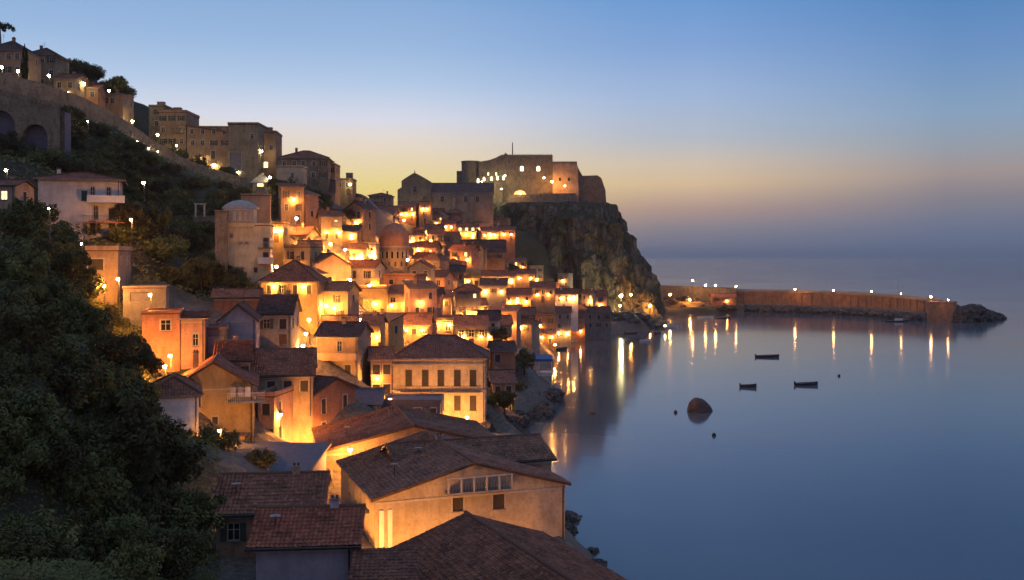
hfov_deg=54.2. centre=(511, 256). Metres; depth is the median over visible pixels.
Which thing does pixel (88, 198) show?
villa
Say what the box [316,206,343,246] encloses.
house
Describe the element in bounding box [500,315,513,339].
house
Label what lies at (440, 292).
house
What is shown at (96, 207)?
window
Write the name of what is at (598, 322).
house
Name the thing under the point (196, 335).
window
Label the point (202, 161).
tree
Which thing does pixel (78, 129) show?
shrub
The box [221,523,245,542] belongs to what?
window
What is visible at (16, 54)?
window
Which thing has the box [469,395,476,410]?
window
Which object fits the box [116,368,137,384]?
bush
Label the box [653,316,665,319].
boulder
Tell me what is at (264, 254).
window
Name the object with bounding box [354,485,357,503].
window
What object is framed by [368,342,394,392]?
house
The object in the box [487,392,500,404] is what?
shrub
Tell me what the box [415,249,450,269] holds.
house
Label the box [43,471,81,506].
bush
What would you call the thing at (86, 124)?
shrub
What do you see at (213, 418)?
window
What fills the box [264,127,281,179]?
house
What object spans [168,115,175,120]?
window
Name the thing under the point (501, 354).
house
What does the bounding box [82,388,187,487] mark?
tree
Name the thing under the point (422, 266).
house
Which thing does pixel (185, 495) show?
tree
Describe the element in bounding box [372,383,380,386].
window
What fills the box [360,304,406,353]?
house
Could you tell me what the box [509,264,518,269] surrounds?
shrub
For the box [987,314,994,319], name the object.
boulder
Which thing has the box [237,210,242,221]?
window
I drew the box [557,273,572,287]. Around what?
house
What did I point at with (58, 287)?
tree
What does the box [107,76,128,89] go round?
tree
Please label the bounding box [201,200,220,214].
shrub
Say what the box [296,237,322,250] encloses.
house
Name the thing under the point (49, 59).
window
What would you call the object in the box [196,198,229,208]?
shrub
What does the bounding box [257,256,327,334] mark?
house
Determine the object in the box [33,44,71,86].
house
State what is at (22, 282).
bush
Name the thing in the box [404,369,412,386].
window
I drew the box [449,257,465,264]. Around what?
house
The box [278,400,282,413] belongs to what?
window
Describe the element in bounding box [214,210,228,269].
stone tower
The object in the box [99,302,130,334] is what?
tree
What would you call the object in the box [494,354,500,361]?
window
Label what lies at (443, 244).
house
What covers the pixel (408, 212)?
house
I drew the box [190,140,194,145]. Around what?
window
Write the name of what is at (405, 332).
window
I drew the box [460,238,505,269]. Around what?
house
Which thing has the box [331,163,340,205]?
house
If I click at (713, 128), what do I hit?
sky
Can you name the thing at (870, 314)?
boulder
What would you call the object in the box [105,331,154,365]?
tree
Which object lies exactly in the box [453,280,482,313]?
house
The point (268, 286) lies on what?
window
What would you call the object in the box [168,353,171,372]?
street lamp
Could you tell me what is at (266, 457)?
tree
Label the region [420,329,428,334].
window
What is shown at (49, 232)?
street lamp
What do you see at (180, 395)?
house
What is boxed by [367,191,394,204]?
house
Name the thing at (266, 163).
window
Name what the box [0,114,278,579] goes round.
undergrowth
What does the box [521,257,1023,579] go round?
sea
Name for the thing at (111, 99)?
window
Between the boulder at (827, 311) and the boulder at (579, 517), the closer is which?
the boulder at (579, 517)
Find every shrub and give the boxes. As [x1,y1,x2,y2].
[0,143,34,159]
[0,147,23,157]
[0,149,18,159]
[26,147,67,165]
[40,153,64,169]
[53,157,83,171]
[57,150,76,158]
[62,106,73,114]
[63,104,85,118]
[71,115,80,124]
[71,121,87,134]
[71,125,87,139]
[71,134,79,145]
[71,143,80,151]
[74,223,101,234]
[79,160,110,175]
[80,118,94,127]
[86,122,111,135]
[102,215,133,228]
[107,133,128,142]
[107,225,134,241]
[112,171,126,178]
[115,169,132,181]
[122,138,147,150]
[123,180,139,193]
[123,191,143,203]
[125,223,151,238]
[127,173,156,188]
[127,200,149,209]
[134,233,189,260]
[140,152,161,168]
[141,180,161,193]
[141,226,172,243]
[148,203,174,217]
[154,199,183,214]
[156,179,172,193]
[156,264,188,286]
[159,163,182,173]
[163,189,187,199]
[170,204,184,215]
[171,281,207,294]
[177,281,217,292]
[178,177,199,190]
[184,250,213,260]
[185,233,214,252]
[187,176,210,188]
[189,202,213,214]
[191,209,210,215]
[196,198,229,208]
[196,220,214,232]
[197,220,214,233]
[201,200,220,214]
[205,188,229,197]
[205,194,228,199]
[206,198,224,209]
[206,233,214,244]
[211,180,232,189]
[217,267,246,276]
[222,194,232,201]
[229,195,240,200]
[230,187,249,198]
[239,187,252,192]
[271,205,278,213]
[318,199,334,208]
[342,208,355,217]
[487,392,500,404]
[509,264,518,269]
[515,381,526,390]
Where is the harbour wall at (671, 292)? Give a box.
[660,285,743,311]
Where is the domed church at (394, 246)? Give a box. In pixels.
[379,216,409,271]
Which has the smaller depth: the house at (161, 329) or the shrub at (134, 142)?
the house at (161, 329)
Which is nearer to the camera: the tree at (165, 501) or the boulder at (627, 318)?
the tree at (165, 501)
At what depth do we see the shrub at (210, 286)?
160.97 m
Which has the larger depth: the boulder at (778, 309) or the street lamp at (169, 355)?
the boulder at (778, 309)
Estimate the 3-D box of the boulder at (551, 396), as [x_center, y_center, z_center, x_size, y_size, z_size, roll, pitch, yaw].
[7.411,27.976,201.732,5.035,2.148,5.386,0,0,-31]
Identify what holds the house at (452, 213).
on the ground
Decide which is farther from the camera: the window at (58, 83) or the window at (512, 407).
the window at (58, 83)
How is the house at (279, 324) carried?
on the ground
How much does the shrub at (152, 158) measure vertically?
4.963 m
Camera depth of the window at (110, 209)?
163.63 m
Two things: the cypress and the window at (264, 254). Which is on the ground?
the cypress
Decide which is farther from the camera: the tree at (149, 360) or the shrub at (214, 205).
the shrub at (214, 205)
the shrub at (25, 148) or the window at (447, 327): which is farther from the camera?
the window at (447, 327)
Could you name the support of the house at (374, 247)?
on the ground
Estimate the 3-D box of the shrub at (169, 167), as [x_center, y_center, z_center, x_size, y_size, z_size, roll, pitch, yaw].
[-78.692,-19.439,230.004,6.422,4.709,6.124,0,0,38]
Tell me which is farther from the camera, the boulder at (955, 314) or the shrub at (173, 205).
the boulder at (955, 314)
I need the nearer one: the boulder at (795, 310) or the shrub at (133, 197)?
the shrub at (133, 197)
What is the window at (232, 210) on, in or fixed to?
in the tower house at (250, 245)
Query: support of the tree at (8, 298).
on the ground
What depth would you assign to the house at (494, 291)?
262.00 m
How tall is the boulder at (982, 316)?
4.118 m
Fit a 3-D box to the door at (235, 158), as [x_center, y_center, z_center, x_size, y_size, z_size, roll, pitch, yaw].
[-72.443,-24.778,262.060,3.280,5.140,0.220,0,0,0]
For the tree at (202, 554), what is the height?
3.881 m
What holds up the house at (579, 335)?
on the ground
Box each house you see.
[0,35,43,82]
[0,174,37,240]
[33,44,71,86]
[51,71,91,98]
[85,246,131,306]
[86,81,107,107]
[106,88,135,125]
[122,285,169,325]
[141,296,184,371]
[148,102,173,141]
[154,372,203,435]
[158,107,199,152]
[177,310,211,369]
[181,345,263,441]
[185,125,227,169]
[206,324,229,356]
[210,462,333,558]
[211,288,263,314]
[212,334,254,371]
[216,300,263,347]
[222,200,273,286]
[227,122,267,179]
[240,186,271,222]
[245,494,368,579]
[249,442,330,470]
[250,170,269,193]
[250,342,317,441]
[256,284,302,347]
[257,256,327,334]
[257,385,293,441]
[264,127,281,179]
[271,222,289,268]
[275,188,320,229]
[276,160,307,185]
[276,179,305,224]
[277,148,334,194]
[284,245,321,265]
[289,222,320,239]
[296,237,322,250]
[302,258,328,276]
[308,249,353,280]
[311,404,494,471]
[313,313,373,386]
[313,375,359,442]
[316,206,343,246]
[317,311,360,328]
[321,180,335,202]
[323,277,361,314]
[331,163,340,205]
[336,429,570,547]
[340,173,356,207]
[342,225,362,247]
[344,198,377,242]
[348,240,370,258]
[348,546,418,579]
[349,256,386,284]
[355,193,364,200]
[355,387,387,409]
[359,278,390,311]
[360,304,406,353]
[360,308,387,345]
[365,242,379,258]
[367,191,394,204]
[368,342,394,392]
[376,204,398,219]
[378,433,556,470]
[381,393,443,413]
[382,273,426,284]
[385,269,402,272]
[386,280,403,312]
[390,510,627,579]
[398,198,418,226]
[400,309,434,342]
[402,276,438,333]
[407,257,436,282]
[408,229,427,241]
[409,246,413,255]
[411,222,424,232]
[411,250,443,263]
[412,237,442,253]
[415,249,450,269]
[417,206,418,221]
[419,197,432,226]
[424,219,444,239]
[425,238,445,254]
[427,226,444,239]
[433,204,445,213]
[433,210,448,223]
[435,267,455,289]
[437,287,445,314]
[437,308,454,333]
[441,218,457,231]
[443,230,461,251]
[443,287,454,314]
[446,208,463,218]
[448,242,480,273]
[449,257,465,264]
[449,265,465,284]
[450,214,466,223]
[453,273,458,289]
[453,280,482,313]
[453,307,488,348]
[456,220,477,239]
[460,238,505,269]
[460,241,484,269]
[464,267,481,297]
[470,242,487,269]
[474,219,489,229]
[477,228,480,239]
[477,307,501,348]
[479,275,507,309]
[480,223,499,239]
[480,298,488,309]
[481,269,516,287]
[487,337,516,371]
[487,365,517,413]
[488,300,522,348]
[493,221,499,226]
[495,215,510,224]
[499,224,515,262]
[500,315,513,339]
[506,286,532,306]
[511,256,527,268]
[514,267,535,287]
[518,304,536,319]
[521,317,541,354]
[527,265,543,280]
[529,279,555,311]
[535,312,555,354]
[555,286,578,330]
[555,304,571,344]
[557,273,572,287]
[571,311,585,340]
[578,302,588,331]
[580,288,596,305]
[586,304,611,338]
[595,289,607,305]
[709,292,736,311]
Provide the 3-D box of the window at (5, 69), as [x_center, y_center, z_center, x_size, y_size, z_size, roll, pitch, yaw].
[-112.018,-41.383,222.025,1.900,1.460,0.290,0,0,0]
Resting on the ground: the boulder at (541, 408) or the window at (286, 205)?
the boulder at (541, 408)
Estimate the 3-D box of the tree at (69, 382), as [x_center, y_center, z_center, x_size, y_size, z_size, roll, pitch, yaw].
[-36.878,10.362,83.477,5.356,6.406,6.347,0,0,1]
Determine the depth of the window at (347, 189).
285.16 m
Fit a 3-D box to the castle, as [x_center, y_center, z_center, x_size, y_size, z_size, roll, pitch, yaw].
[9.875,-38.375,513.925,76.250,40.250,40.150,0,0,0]
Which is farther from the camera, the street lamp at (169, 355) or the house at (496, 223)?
the house at (496, 223)
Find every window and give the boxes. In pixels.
[0,190,7,199]
[3,66,11,72]
[6,52,10,59]
[14,52,19,59]
[14,66,19,72]
[23,191,26,201]
[47,57,54,62]
[48,69,53,75]
[56,81,61,87]
[67,81,71,87]
[81,191,86,200]
[87,258,103,269]
[89,91,94,96]
[89,186,95,194]
[89,220,95,234]
[93,205,98,219]
[106,186,111,194]
[108,207,115,218]
[109,97,113,103]
[154,120,158,125]
[159,115,166,120]
[159,319,171,331]
[160,138,166,143]
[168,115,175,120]
[177,115,184,120]
[179,138,183,143]
[189,128,193,133]
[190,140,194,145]
[191,332,199,346]
[199,397,201,407]
[210,140,217,145]
[211,415,218,425]
[221,140,227,145]
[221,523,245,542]
[232,210,236,221]
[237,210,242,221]
[240,366,248,371]
[243,210,247,221]
[248,210,252,221]
[253,267,257,272]
[260,319,272,328]
[261,403,270,415]
[262,237,268,247]
[262,252,268,256]
[264,161,268,167]
[266,284,271,293]
[266,380,275,387]
[273,232,279,242]
[277,285,285,293]
[278,318,286,328]
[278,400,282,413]
[283,191,288,197]
[283,380,292,387]
[284,203,288,210]
[287,251,293,259]
[292,284,297,293]
[295,204,301,210]
[297,190,300,197]
[299,379,308,391]
[300,251,304,259]
[306,284,311,293]
[319,172,326,177]
[320,161,326,165]
[321,398,326,414]
[333,295,339,302]
[336,340,342,351]
[342,393,347,408]
[344,364,351,374]
[348,477,350,495]
[352,252,356,258]
[352,270,356,278]
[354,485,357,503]
[358,252,362,258]
[360,339,362,349]
[360,358,362,369]
[364,271,370,278]
[368,247,373,254]
[372,364,380,374]
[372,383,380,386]
[382,363,390,374]
[382,383,390,392]
[390,297,395,302]
[403,328,407,334]
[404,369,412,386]
[411,328,416,334]
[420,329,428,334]
[421,369,428,386]
[427,307,433,313]
[428,292,432,298]
[430,407,436,412]
[437,369,444,386]
[444,300,448,305]
[444,322,451,330]
[451,495,464,512]
[453,369,461,386]
[453,395,461,410]
[458,329,464,337]
[466,329,476,337]
[469,369,476,386]
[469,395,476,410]
[471,307,477,311]
[474,280,478,286]
[475,196,479,201]
[477,329,486,337]
[491,491,505,510]
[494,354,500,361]
[494,386,499,392]
[505,385,511,392]
[507,404,514,411]
[557,332,562,336]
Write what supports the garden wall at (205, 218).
on the ground
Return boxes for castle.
[457,142,605,202]
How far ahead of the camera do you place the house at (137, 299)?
136.63 m
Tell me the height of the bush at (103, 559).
2.558 m
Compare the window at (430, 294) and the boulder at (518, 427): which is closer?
the boulder at (518, 427)
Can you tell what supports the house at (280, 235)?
on the ground
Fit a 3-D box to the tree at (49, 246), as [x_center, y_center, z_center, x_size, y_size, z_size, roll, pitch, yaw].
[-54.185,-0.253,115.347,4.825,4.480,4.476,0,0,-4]
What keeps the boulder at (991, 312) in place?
on the boulder at (992, 317)
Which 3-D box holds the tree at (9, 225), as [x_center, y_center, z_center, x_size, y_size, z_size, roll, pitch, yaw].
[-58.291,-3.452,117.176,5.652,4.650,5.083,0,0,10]
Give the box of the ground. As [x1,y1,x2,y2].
[0,77,728,579]
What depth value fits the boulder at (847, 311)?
510.64 m
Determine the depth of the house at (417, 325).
192.13 m
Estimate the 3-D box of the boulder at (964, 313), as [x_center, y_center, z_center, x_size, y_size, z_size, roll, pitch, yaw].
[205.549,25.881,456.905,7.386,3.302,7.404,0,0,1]
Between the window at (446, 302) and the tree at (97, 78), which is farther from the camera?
the tree at (97, 78)
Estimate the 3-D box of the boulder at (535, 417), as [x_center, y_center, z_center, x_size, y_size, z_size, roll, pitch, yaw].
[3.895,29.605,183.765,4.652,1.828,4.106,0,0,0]
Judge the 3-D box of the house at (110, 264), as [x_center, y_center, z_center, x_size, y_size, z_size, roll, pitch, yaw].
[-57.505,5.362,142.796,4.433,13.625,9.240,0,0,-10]
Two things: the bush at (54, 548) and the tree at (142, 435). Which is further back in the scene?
the tree at (142, 435)
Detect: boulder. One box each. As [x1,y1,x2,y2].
[480,420,499,432]
[504,415,516,422]
[511,423,523,431]
[513,414,530,426]
[515,410,525,414]
[526,413,543,420]
[534,405,555,412]
[536,410,553,419]
[544,390,558,401]
[547,388,565,397]
[557,396,565,403]
[565,510,582,522]
[565,512,576,524]
[565,523,578,535]
[587,547,598,554]
[592,558,606,566]
[614,316,632,322]
[640,314,647,319]
[650,323,663,327]
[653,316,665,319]
[667,298,678,303]
[693,297,702,301]
[724,304,734,309]
[748,305,757,311]
[758,305,771,311]
[775,307,782,311]
[781,307,791,312]
[791,306,803,312]
[817,308,832,313]
[840,308,852,314]
[852,309,861,315]
[860,312,868,315]
[867,310,878,316]
[877,311,889,317]
[883,311,896,318]
[892,311,909,318]
[907,316,916,320]
[912,314,921,320]
[952,316,966,322]
[953,309,972,319]
[956,306,968,310]
[956,310,970,316]
[965,304,980,312]
[969,309,978,317]
[974,304,984,312]
[975,313,986,320]
[986,310,996,316]
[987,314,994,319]
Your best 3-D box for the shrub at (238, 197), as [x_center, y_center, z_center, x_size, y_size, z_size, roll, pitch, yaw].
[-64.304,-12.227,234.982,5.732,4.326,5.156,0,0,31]
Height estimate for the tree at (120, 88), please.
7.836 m
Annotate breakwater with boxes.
[737,289,956,321]
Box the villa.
[31,167,127,240]
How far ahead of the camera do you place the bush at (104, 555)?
57.82 m
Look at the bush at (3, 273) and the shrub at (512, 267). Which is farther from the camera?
the shrub at (512, 267)
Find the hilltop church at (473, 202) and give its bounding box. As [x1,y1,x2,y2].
[397,171,493,226]
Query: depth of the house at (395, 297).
208.00 m
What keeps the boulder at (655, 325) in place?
in the sea
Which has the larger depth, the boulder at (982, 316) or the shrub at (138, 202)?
the boulder at (982, 316)
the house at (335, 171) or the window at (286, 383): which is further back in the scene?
the house at (335, 171)
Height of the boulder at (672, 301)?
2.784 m
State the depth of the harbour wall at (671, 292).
549.63 m
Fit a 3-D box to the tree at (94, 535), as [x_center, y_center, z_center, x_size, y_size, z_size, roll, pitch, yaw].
[-25.004,16.380,57.182,3.720,4.564,3.842,0,0,-29]
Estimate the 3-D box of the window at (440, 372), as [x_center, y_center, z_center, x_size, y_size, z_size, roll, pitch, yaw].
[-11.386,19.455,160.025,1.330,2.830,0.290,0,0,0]
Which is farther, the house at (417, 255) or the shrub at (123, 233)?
the house at (417, 255)
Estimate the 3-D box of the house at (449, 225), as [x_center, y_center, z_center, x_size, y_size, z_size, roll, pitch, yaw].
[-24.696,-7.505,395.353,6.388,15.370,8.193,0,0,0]
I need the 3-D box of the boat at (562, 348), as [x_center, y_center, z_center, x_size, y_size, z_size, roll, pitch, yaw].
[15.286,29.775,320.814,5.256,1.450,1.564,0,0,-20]
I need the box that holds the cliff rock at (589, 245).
[493,201,665,315]
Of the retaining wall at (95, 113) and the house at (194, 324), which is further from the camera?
the retaining wall at (95, 113)
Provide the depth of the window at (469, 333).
195.17 m
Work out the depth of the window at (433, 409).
138.09 m
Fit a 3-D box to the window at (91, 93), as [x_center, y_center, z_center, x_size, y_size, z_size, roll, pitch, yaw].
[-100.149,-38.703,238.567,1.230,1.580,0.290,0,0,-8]
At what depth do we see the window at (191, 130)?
262.19 m
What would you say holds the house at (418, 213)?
on the ground
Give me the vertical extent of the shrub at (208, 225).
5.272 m
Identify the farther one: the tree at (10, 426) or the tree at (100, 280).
the tree at (100, 280)
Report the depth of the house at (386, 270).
236.27 m
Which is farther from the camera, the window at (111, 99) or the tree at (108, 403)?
the window at (111, 99)
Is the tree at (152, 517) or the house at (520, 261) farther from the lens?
the house at (520, 261)
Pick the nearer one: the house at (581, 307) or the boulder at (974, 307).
the house at (581, 307)
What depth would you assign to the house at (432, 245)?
283.93 m
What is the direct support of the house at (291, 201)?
on the ground
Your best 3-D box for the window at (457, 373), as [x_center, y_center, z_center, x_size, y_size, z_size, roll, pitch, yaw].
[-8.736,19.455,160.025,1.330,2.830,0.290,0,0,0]
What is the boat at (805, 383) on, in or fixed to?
on the sea
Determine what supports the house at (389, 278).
on the ground
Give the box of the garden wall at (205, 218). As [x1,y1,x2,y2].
[186,216,214,227]
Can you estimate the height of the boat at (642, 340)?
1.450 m
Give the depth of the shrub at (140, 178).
219.05 m
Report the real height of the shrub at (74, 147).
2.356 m
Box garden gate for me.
[194,203,205,216]
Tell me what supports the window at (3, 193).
in the house at (12, 187)
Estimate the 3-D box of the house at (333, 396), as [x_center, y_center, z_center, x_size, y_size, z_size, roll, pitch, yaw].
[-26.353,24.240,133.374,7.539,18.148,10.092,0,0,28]
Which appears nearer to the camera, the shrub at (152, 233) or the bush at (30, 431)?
the bush at (30, 431)
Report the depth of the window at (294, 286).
172.11 m
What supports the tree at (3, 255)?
on the ground
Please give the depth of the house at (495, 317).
215.04 m
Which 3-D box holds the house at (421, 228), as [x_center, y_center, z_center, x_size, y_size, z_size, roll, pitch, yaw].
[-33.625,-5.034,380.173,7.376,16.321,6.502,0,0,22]
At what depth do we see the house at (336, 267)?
198.48 m
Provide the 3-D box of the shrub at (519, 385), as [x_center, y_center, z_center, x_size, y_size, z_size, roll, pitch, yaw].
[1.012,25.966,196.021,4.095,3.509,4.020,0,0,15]
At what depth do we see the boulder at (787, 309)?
533.17 m
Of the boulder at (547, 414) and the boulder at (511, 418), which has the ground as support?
the boulder at (511, 418)
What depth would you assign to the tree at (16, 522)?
50.76 m
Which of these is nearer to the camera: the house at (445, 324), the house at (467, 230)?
the house at (445, 324)
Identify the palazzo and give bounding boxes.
[392,334,489,422]
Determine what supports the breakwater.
in the sea
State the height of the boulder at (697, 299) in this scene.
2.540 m
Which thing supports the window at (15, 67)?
in the house at (10, 56)
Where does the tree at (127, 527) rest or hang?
on the ground
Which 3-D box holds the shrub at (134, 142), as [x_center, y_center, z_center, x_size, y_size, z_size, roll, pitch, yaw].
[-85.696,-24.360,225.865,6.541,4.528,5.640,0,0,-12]
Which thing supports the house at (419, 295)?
on the ground
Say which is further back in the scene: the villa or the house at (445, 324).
the house at (445, 324)
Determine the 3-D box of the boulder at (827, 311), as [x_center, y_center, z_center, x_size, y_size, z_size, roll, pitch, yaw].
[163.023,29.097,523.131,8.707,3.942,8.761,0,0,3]
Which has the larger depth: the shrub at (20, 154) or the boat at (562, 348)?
the boat at (562, 348)
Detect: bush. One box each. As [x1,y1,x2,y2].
[0,269,8,279]
[0,435,51,472]
[0,464,28,502]
[0,523,61,567]
[1,536,60,564]
[6,424,32,444]
[8,275,32,285]
[11,281,46,300]
[19,281,49,294]
[20,431,45,443]
[22,294,44,306]
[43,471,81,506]
[50,544,94,568]
[51,420,94,442]
[53,342,81,363]
[70,330,99,345]
[88,550,113,566]
[93,543,131,563]
[94,538,166,579]
[108,361,144,378]
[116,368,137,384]
[130,502,162,524]
[142,381,160,396]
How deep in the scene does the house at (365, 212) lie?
255.28 m
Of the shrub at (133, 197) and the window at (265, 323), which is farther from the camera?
the shrub at (133, 197)
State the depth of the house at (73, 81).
232.80 m
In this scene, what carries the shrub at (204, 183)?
on the ground
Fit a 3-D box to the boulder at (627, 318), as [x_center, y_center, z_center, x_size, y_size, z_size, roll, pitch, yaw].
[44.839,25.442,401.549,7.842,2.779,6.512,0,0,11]
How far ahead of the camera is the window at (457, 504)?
90.63 m
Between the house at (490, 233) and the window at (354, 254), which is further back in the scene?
the house at (490, 233)
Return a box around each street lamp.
[48,207,50,239]
[117,277,119,310]
[130,218,132,275]
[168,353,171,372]
[278,412,281,437]
[308,318,309,344]
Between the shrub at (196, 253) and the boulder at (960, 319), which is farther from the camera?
the boulder at (960, 319)
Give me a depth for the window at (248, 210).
176.11 m
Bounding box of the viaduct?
[0,89,70,155]
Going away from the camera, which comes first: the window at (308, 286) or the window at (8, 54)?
the window at (308, 286)
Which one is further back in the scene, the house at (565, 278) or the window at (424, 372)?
the house at (565, 278)
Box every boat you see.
[556,347,566,349]
[638,338,650,341]
[663,323,678,326]
[696,316,712,317]
[739,383,756,386]
[755,354,778,357]
[794,381,817,385]
[885,311,908,321]
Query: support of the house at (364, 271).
on the ground
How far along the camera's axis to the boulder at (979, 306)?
459.37 m
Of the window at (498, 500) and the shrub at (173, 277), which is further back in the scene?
the shrub at (173, 277)
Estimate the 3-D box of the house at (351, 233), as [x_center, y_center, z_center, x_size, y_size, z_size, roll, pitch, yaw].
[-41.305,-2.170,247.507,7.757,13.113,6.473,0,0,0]
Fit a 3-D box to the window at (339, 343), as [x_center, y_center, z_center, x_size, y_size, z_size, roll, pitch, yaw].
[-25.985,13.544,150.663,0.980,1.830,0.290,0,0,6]
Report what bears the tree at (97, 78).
on the ground
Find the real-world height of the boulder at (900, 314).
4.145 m
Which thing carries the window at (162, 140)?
in the house at (172, 126)
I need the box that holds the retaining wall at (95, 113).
[0,73,275,192]
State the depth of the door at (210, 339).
126.35 m
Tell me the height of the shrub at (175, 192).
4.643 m
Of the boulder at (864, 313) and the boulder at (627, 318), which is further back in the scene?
the boulder at (864, 313)
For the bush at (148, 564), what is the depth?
47.71 m
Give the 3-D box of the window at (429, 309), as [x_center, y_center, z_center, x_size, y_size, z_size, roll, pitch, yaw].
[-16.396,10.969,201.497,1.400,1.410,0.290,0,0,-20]
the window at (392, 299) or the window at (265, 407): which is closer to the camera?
the window at (265, 407)
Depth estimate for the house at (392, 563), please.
64.25 m
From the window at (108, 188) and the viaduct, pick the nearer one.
the window at (108, 188)
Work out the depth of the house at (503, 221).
459.32 m
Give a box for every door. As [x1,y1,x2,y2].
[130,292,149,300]
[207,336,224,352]
[211,150,215,158]
[229,152,241,170]
[279,334,286,347]
[295,214,300,223]
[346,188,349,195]
[362,298,372,311]
[468,338,474,343]
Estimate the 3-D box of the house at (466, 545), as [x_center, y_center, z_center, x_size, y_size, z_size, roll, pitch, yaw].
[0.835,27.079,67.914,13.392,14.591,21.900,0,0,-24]
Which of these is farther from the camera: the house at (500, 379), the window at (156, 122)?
the window at (156, 122)
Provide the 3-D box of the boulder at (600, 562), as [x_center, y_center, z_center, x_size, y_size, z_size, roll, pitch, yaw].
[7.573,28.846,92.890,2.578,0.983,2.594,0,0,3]
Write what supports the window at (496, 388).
in the house at (500, 379)
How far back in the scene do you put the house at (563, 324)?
338.00 m
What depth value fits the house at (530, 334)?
263.08 m
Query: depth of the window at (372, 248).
236.06 m
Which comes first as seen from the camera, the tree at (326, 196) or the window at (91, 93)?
the window at (91, 93)
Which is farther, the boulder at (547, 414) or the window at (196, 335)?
the boulder at (547, 414)
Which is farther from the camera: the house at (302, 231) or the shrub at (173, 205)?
the house at (302, 231)
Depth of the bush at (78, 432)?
74.82 m
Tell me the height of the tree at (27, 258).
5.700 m
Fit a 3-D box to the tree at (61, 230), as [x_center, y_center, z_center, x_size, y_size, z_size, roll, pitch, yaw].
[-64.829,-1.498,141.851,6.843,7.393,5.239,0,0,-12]
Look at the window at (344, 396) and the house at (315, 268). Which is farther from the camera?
the house at (315, 268)
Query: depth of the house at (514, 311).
245.43 m
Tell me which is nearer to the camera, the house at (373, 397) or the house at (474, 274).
the house at (373, 397)
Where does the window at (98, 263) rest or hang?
in the house at (110, 264)
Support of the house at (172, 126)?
on the ground
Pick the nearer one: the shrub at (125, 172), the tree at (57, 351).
the tree at (57, 351)
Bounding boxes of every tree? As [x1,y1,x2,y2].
[0,21,16,43]
[0,129,26,150]
[0,207,41,243]
[0,250,17,281]
[0,276,34,320]
[0,296,68,356]
[0,385,43,423]
[0,395,30,459]
[0,511,57,545]
[1,239,51,284]
[6,383,46,404]
[7,197,60,239]
[7,386,71,441]
[10,508,85,558]
[18,504,82,544]
[20,234,61,271]
[24,433,93,495]
[27,220,80,244]
[34,420,74,442]
[38,277,85,311]
[38,334,83,386]
[38,342,103,413]
[51,247,96,290]
[55,236,92,263]
[59,465,133,523]
[62,301,113,340]
[63,503,108,565]
[68,57,87,70]
[69,62,85,72]
[73,274,98,297]
[73,451,100,476]
[74,355,131,415]
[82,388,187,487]
[83,63,103,78]
[85,273,108,300]
[85,312,123,344]
[88,492,143,533]
[89,333,135,366]
[89,438,139,479]
[91,64,106,81]
[93,377,159,424]
[95,513,153,552]
[98,79,120,93]
[98,79,131,93]
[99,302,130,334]
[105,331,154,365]
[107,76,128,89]
[110,85,132,93]
[111,200,146,230]
[118,346,164,380]
[136,198,173,232]
[140,405,169,424]
[140,475,183,527]
[141,521,213,579]
[143,509,171,532]
[144,526,198,579]
[145,438,207,491]
[156,221,191,260]
[160,424,193,439]
[165,142,188,158]
[166,485,229,544]
[167,488,210,527]
[168,525,214,578]
[169,526,213,579]
[171,219,206,251]
[181,253,219,295]
[189,153,213,167]
[190,423,241,450]
[198,262,230,287]
[219,166,238,175]
[220,272,250,287]
[240,281,258,287]
[243,447,279,467]
[264,178,287,193]
[311,189,324,199]
[320,193,332,202]
[488,326,511,339]
[493,388,516,414]
[515,346,535,374]
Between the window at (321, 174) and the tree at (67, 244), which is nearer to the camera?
the tree at (67, 244)
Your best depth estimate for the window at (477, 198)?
442.09 m
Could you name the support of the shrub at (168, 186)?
on the ground
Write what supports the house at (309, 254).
on the ground
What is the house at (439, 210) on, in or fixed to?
on the ground
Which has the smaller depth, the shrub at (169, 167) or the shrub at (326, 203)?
the shrub at (169, 167)
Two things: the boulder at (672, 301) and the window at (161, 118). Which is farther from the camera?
the boulder at (672, 301)
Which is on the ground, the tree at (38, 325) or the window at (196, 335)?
the tree at (38, 325)
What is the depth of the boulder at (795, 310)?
531.82 m
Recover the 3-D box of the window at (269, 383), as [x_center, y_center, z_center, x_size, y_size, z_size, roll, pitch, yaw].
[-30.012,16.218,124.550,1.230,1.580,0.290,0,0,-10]
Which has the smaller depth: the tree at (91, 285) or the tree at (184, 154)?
the tree at (91, 285)
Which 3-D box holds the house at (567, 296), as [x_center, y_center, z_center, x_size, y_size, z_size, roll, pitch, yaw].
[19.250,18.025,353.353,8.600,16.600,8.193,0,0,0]
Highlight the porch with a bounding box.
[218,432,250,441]
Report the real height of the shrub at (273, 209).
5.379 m
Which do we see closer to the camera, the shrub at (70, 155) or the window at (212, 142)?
the shrub at (70, 155)
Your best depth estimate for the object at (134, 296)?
136.69 m
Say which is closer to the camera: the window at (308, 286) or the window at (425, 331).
the window at (308, 286)
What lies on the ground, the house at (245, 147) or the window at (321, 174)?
the house at (245, 147)
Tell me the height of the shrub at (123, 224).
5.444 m
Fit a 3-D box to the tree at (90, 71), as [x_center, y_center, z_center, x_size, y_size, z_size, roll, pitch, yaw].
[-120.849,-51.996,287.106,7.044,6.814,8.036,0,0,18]
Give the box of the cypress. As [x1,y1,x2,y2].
[20,43,28,78]
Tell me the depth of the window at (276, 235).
212.12 m
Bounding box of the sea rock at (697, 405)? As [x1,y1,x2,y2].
[687,398,712,412]
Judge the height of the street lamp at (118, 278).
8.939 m
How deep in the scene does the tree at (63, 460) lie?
59.74 m
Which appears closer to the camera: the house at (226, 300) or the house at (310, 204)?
the house at (226, 300)
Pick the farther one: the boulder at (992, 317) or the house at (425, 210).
the boulder at (992, 317)
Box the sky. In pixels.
[0,0,1023,256]

